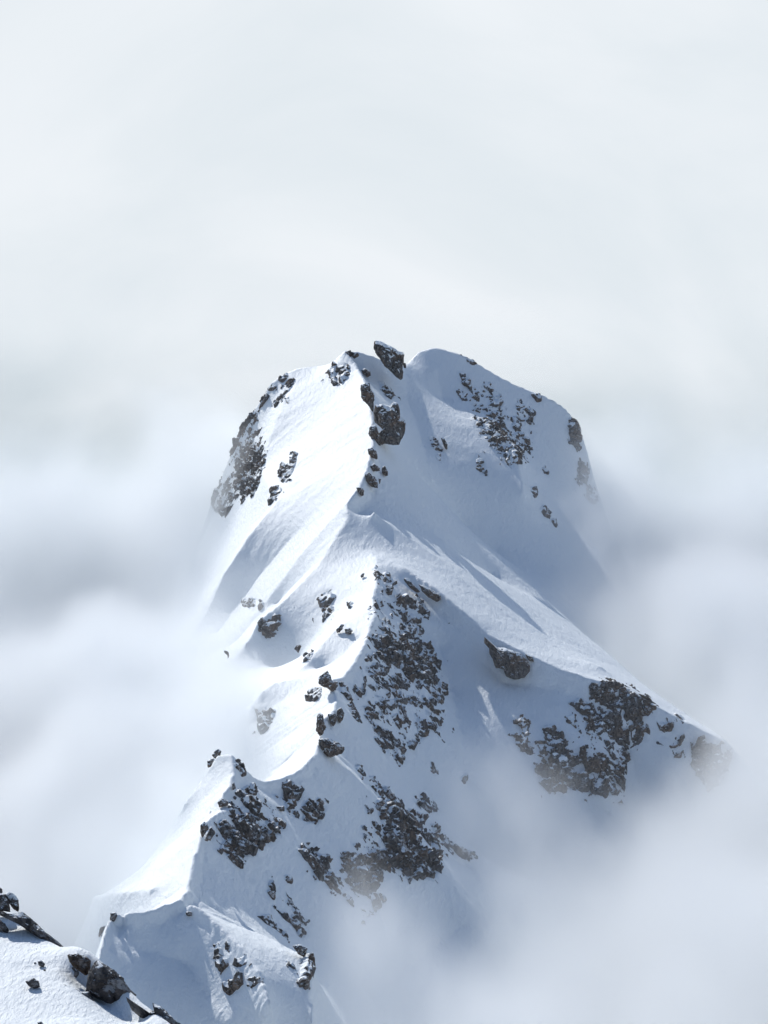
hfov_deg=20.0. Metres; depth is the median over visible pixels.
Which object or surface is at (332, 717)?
rock pinnacle
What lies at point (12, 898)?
boulder
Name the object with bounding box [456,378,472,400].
rock outcrop
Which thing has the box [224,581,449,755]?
rock rubble
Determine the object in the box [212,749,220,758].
rock outcrop
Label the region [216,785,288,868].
rock rubble
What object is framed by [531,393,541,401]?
rock outcrop
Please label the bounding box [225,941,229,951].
rock outcrop
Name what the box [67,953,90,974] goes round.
boulder
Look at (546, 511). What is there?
rock outcrop
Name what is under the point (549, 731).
rock outcrop
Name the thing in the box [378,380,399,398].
rock outcrop
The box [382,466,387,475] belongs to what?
rock outcrop
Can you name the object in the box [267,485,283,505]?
rock outcrop
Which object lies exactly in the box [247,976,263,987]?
rock outcrop
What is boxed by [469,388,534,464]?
rock rubble
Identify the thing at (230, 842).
rock outcrop
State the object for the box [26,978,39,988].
rock
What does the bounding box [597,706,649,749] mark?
rock outcrop
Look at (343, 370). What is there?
rock outcrop
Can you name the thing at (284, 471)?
rock outcrop
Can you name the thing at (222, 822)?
rock outcrop
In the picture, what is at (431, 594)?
slanting rock
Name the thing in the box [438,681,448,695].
rock outcrop
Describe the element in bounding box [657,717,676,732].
rock outcrop
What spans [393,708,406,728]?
rock outcrop
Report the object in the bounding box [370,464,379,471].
rock outcrop
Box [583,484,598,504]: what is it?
rock outcrop
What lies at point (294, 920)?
rock outcrop
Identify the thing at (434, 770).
rock outcrop
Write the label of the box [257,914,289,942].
rock outcrop
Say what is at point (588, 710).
rock outcrop
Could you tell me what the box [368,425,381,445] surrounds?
rock outcrop
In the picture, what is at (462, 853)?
rock outcrop
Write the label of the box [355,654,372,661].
rock outcrop
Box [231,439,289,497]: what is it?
rock outcrop
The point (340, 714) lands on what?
rock pinnacle
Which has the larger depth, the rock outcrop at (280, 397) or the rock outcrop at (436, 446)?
the rock outcrop at (280, 397)
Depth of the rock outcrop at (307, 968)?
684.10 m
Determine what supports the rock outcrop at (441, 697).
on the mountain
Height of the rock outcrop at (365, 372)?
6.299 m
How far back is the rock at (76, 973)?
66.63 m
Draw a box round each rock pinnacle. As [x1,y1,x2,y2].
[316,713,325,735]
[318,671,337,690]
[328,712,336,725]
[337,708,343,722]
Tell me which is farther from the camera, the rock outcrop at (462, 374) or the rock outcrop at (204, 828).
the rock outcrop at (462, 374)
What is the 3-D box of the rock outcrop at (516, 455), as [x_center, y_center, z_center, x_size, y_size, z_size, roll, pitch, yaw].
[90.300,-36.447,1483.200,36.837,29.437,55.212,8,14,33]
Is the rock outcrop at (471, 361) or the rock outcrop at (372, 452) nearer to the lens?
the rock outcrop at (372, 452)
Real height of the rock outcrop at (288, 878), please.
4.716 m
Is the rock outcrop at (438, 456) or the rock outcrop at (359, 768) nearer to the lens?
the rock outcrop at (359, 768)
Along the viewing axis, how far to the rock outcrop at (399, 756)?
976.04 m
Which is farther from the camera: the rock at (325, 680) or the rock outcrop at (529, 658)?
the rock outcrop at (529, 658)
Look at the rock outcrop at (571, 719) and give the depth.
1096.34 m
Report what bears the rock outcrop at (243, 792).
on the mountain
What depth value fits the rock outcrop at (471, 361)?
1569.10 m
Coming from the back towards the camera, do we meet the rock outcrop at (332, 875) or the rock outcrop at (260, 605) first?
the rock outcrop at (260, 605)
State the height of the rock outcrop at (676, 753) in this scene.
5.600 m
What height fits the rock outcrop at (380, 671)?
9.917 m
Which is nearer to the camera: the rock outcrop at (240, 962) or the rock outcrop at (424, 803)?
the rock outcrop at (240, 962)
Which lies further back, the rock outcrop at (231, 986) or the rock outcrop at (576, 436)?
the rock outcrop at (576, 436)
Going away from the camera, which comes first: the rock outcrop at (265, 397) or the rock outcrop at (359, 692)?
the rock outcrop at (359, 692)
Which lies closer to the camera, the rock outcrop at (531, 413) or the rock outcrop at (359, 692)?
the rock outcrop at (359, 692)
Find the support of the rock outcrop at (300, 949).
on the mountain
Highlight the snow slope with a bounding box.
[0,916,169,1023]
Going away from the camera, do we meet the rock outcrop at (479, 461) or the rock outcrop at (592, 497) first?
the rock outcrop at (479, 461)
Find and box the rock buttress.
[373,401,405,444]
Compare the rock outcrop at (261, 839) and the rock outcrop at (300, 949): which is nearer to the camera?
the rock outcrop at (300, 949)
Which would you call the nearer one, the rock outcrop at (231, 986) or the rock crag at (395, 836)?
the rock outcrop at (231, 986)
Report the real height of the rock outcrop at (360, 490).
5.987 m
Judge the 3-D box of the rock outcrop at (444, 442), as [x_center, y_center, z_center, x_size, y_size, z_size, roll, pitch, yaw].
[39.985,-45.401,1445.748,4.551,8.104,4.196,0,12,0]
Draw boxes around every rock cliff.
[589,677,627,710]
[622,692,657,725]
[690,735,732,792]
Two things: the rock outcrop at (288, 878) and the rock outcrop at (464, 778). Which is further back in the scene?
the rock outcrop at (464, 778)
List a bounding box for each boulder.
[4,891,18,911]
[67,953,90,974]
[85,961,135,1003]
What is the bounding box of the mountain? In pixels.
[9,348,767,1023]
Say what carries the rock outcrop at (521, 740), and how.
on the mountain
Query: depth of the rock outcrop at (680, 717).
1106.16 m
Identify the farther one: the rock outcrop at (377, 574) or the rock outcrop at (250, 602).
the rock outcrop at (250, 602)
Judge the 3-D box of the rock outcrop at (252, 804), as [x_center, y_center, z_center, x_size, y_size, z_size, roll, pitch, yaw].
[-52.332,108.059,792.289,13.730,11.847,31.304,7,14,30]
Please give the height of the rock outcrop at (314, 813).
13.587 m
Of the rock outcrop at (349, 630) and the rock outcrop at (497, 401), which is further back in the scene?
the rock outcrop at (497, 401)
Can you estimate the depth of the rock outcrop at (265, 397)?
1503.59 m
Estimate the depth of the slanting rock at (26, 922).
70.69 m
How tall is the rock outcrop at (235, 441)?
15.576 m
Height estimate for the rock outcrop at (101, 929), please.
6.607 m
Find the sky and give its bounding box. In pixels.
[0,0,767,893]
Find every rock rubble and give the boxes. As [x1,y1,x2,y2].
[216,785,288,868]
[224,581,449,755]
[227,409,267,504]
[306,842,358,906]
[339,778,452,889]
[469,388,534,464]
[571,683,652,782]
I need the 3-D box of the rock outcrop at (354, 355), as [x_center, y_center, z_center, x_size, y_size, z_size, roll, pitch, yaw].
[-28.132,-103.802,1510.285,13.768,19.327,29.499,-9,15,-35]
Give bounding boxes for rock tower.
[373,340,403,379]
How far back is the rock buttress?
1336.70 m
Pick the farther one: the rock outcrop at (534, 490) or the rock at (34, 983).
the rock outcrop at (534, 490)
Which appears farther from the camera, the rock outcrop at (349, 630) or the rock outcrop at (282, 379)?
the rock outcrop at (282, 379)
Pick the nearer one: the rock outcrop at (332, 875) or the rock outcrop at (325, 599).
the rock outcrop at (332, 875)
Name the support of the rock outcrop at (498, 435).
on the mountain
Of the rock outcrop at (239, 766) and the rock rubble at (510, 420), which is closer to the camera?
the rock outcrop at (239, 766)
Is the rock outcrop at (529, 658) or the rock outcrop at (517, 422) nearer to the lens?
the rock outcrop at (529, 658)
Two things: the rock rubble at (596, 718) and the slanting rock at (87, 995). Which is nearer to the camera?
the slanting rock at (87, 995)
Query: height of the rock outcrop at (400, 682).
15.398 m
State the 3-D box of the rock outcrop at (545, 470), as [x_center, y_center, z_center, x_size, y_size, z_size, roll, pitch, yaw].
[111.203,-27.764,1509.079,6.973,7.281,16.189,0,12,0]
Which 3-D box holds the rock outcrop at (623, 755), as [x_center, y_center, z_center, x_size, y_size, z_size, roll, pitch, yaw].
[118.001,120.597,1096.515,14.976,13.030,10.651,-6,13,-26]
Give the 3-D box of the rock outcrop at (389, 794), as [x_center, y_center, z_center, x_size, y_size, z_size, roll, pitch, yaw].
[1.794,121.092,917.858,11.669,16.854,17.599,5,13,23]
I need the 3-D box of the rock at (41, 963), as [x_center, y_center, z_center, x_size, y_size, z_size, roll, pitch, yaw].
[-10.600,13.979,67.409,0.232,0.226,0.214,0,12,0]
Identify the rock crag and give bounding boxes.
[214,813,261,858]
[326,848,398,900]
[361,800,442,883]
[370,630,441,688]
[533,728,625,802]
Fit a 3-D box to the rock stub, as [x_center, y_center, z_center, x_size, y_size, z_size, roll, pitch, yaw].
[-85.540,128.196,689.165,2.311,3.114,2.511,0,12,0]
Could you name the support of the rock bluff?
on the mountain
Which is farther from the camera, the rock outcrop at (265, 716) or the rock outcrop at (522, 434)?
the rock outcrop at (522, 434)
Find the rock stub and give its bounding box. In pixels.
[110,912,116,921]
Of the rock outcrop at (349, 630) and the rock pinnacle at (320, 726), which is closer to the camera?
the rock pinnacle at (320, 726)
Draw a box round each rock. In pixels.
[0,893,9,911]
[0,911,62,946]
[0,920,8,932]
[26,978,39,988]
[38,960,44,966]
[66,985,93,1000]
[72,966,78,977]
[126,997,180,1023]
[404,578,419,592]
[419,584,440,601]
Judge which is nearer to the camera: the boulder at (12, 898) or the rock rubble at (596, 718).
the boulder at (12, 898)
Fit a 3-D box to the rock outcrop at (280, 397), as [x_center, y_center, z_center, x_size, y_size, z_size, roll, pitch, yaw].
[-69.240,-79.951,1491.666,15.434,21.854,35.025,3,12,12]
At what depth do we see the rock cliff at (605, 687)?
1110.26 m
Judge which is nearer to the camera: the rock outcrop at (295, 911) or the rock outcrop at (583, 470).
the rock outcrop at (295, 911)
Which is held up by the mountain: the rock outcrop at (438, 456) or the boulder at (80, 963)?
the rock outcrop at (438, 456)
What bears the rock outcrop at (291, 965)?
on the mountain
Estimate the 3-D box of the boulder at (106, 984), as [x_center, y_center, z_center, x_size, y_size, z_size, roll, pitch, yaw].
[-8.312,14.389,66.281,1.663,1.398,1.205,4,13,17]
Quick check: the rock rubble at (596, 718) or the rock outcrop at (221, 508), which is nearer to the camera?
the rock rubble at (596, 718)
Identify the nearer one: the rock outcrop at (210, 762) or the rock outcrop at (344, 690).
the rock outcrop at (210, 762)
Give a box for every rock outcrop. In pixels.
[98,925,104,936]
[200,821,208,837]
[204,827,214,841]
[207,758,214,767]
[209,795,261,821]
[210,471,235,517]
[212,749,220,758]
[213,954,228,974]
[214,947,222,956]
[218,799,227,806]
[218,819,231,826]
[220,838,233,851]
[222,969,243,995]
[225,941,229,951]
[226,851,243,868]
[229,437,238,456]
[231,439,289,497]
[231,954,251,967]
[234,759,246,776]
[235,782,255,797]
[237,410,255,438]
[241,598,255,607]
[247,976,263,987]
[252,707,275,734]
[257,384,277,420]
[257,612,281,638]
[257,818,285,850]
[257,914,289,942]
[258,599,263,610]
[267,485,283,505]
[267,876,275,899]
[271,378,294,407]
[272,905,309,937]
[275,779,304,810]
[276,806,284,810]
[277,451,297,483]
[278,373,288,382]
[281,893,304,923]
[283,875,292,883]
[285,961,297,973]
[287,797,328,824]
[293,944,306,956]
[296,952,315,989]
[298,843,330,881]
[303,649,313,662]
[305,687,321,701]
[312,565,395,622]
[316,589,336,622]
[318,738,344,757]
[320,361,337,385]
[324,871,341,894]
[336,363,359,385]
[336,624,343,632]
[338,680,361,722]
[345,350,358,358]
[345,627,352,633]
[346,601,353,608]
[352,682,365,699]
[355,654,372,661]
[355,764,365,779]
[356,486,363,495]
[360,382,374,412]
[361,368,370,376]
[361,893,386,924]
[363,700,378,723]
[365,472,377,487]
[366,796,384,811]
[367,663,389,676]
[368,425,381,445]
[368,447,377,458]
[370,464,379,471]
[372,723,400,752]
[375,697,394,717]
[376,672,413,691]
[377,781,404,807]
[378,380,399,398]
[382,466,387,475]
[382,571,393,589]
[387,691,427,712]
[390,745,405,766]
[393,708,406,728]
[398,610,421,638]
[407,716,453,749]
[414,792,438,813]
[415,593,429,619]
[417,627,427,635]
[428,436,442,452]
[430,761,438,774]
[435,453,440,460]
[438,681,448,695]
[438,694,444,703]
[439,834,477,860]
[441,438,447,449]
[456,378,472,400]
[459,371,465,380]
[460,354,476,364]
[460,774,467,783]
[472,391,479,401]
[475,454,489,475]
[476,412,511,453]
[483,381,504,419]
[494,439,540,469]
[503,438,511,466]
[508,714,534,754]
[512,416,521,430]
[514,432,524,436]
[515,398,524,410]
[523,409,535,424]
[525,654,533,661]
[530,486,537,497]
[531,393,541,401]
[534,724,556,754]
[540,505,551,518]
[542,466,548,474]
[551,518,557,526]
[564,714,578,728]
[567,698,606,734]
[568,417,582,451]
[574,457,589,486]
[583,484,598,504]
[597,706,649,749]
[604,740,630,763]
[656,733,684,747]
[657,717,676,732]
[672,750,685,757]
[674,713,683,723]
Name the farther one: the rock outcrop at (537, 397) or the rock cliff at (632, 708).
the rock outcrop at (537, 397)
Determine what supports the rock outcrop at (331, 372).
on the mountain
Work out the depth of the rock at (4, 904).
72.08 m
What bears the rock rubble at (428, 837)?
on the mountain
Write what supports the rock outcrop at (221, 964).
on the mountain
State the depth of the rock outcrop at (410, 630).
1131.90 m
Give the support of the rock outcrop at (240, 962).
on the mountain
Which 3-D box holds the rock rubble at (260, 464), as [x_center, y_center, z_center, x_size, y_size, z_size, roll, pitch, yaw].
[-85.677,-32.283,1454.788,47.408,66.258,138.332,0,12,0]
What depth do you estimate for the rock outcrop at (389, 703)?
1006.80 m
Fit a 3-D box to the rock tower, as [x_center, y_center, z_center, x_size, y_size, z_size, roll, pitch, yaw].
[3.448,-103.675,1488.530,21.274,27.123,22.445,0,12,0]
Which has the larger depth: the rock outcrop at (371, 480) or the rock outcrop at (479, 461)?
the rock outcrop at (479, 461)
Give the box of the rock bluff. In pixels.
[484,637,529,679]
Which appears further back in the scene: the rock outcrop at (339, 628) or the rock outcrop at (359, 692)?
the rock outcrop at (339, 628)
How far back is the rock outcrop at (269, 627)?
1169.53 m
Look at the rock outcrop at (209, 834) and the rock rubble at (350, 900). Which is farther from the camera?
the rock rubble at (350, 900)
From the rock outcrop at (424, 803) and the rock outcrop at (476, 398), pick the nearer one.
the rock outcrop at (424, 803)
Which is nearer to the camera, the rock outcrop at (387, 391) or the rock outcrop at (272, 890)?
the rock outcrop at (272, 890)
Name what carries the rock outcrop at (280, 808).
on the mountain
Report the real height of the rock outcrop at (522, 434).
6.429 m
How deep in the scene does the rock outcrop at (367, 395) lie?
1369.27 m
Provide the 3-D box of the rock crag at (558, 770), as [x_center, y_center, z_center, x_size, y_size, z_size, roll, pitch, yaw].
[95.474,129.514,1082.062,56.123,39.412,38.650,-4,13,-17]
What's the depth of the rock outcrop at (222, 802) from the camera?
779.00 m
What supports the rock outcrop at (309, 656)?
on the mountain
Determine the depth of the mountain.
1061.05 m
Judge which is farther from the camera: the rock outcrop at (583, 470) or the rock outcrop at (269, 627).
the rock outcrop at (583, 470)
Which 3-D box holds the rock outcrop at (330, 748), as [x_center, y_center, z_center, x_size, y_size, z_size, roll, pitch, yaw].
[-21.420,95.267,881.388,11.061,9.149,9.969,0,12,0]
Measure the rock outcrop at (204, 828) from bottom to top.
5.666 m
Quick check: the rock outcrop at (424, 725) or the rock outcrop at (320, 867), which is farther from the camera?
the rock outcrop at (424, 725)
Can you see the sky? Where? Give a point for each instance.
(204, 203)
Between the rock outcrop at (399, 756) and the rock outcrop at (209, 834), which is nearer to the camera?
the rock outcrop at (209, 834)
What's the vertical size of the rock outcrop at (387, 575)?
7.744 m
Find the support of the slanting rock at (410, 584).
on the mountain
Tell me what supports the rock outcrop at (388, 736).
on the mountain
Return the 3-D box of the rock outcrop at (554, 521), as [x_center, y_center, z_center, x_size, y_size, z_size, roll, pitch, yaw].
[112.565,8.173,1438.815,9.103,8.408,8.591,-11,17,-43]
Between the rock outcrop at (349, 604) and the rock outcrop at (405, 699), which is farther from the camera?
the rock outcrop at (349, 604)
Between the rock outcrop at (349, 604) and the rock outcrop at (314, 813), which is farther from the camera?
the rock outcrop at (349, 604)
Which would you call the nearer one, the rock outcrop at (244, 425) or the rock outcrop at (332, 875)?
the rock outcrop at (332, 875)
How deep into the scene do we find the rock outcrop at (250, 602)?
1248.05 m
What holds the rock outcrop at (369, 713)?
on the mountain
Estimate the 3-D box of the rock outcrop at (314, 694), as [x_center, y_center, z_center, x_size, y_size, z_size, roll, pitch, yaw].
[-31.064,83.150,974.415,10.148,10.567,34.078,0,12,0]
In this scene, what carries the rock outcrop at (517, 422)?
on the mountain
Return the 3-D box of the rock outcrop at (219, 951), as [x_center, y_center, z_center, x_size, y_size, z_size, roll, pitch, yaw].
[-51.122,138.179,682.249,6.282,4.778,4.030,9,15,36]
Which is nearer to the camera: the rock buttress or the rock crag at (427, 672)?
the rock crag at (427, 672)
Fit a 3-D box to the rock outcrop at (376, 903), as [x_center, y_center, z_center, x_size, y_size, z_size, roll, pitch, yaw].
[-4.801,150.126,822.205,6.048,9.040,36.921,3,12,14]
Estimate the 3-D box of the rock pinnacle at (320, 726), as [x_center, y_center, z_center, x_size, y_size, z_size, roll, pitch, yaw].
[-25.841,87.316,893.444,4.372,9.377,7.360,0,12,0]
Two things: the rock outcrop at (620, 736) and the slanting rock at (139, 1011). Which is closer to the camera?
the slanting rock at (139, 1011)
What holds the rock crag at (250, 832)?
on the mountain
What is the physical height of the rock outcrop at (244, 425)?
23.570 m
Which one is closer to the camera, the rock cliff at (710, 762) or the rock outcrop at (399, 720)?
the rock outcrop at (399, 720)
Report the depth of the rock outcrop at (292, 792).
833.81 m
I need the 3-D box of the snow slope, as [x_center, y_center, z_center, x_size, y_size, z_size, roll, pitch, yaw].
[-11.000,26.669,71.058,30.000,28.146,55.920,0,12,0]
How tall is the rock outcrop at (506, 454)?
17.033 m
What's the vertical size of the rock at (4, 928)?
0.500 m
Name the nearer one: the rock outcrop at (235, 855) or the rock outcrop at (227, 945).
the rock outcrop at (227, 945)
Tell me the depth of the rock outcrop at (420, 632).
1134.15 m
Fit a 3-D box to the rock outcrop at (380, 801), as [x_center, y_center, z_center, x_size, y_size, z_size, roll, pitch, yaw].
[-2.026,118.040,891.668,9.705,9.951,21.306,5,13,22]
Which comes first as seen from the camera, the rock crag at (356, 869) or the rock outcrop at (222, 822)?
the rock outcrop at (222, 822)
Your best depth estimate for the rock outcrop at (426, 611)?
1153.03 m
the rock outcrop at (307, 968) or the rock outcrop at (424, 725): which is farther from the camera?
the rock outcrop at (424, 725)
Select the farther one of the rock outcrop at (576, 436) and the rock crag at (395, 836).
the rock outcrop at (576, 436)
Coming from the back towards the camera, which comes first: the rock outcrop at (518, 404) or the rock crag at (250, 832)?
the rock outcrop at (518, 404)
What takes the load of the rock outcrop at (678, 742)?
on the mountain
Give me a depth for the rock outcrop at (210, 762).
821.78 m

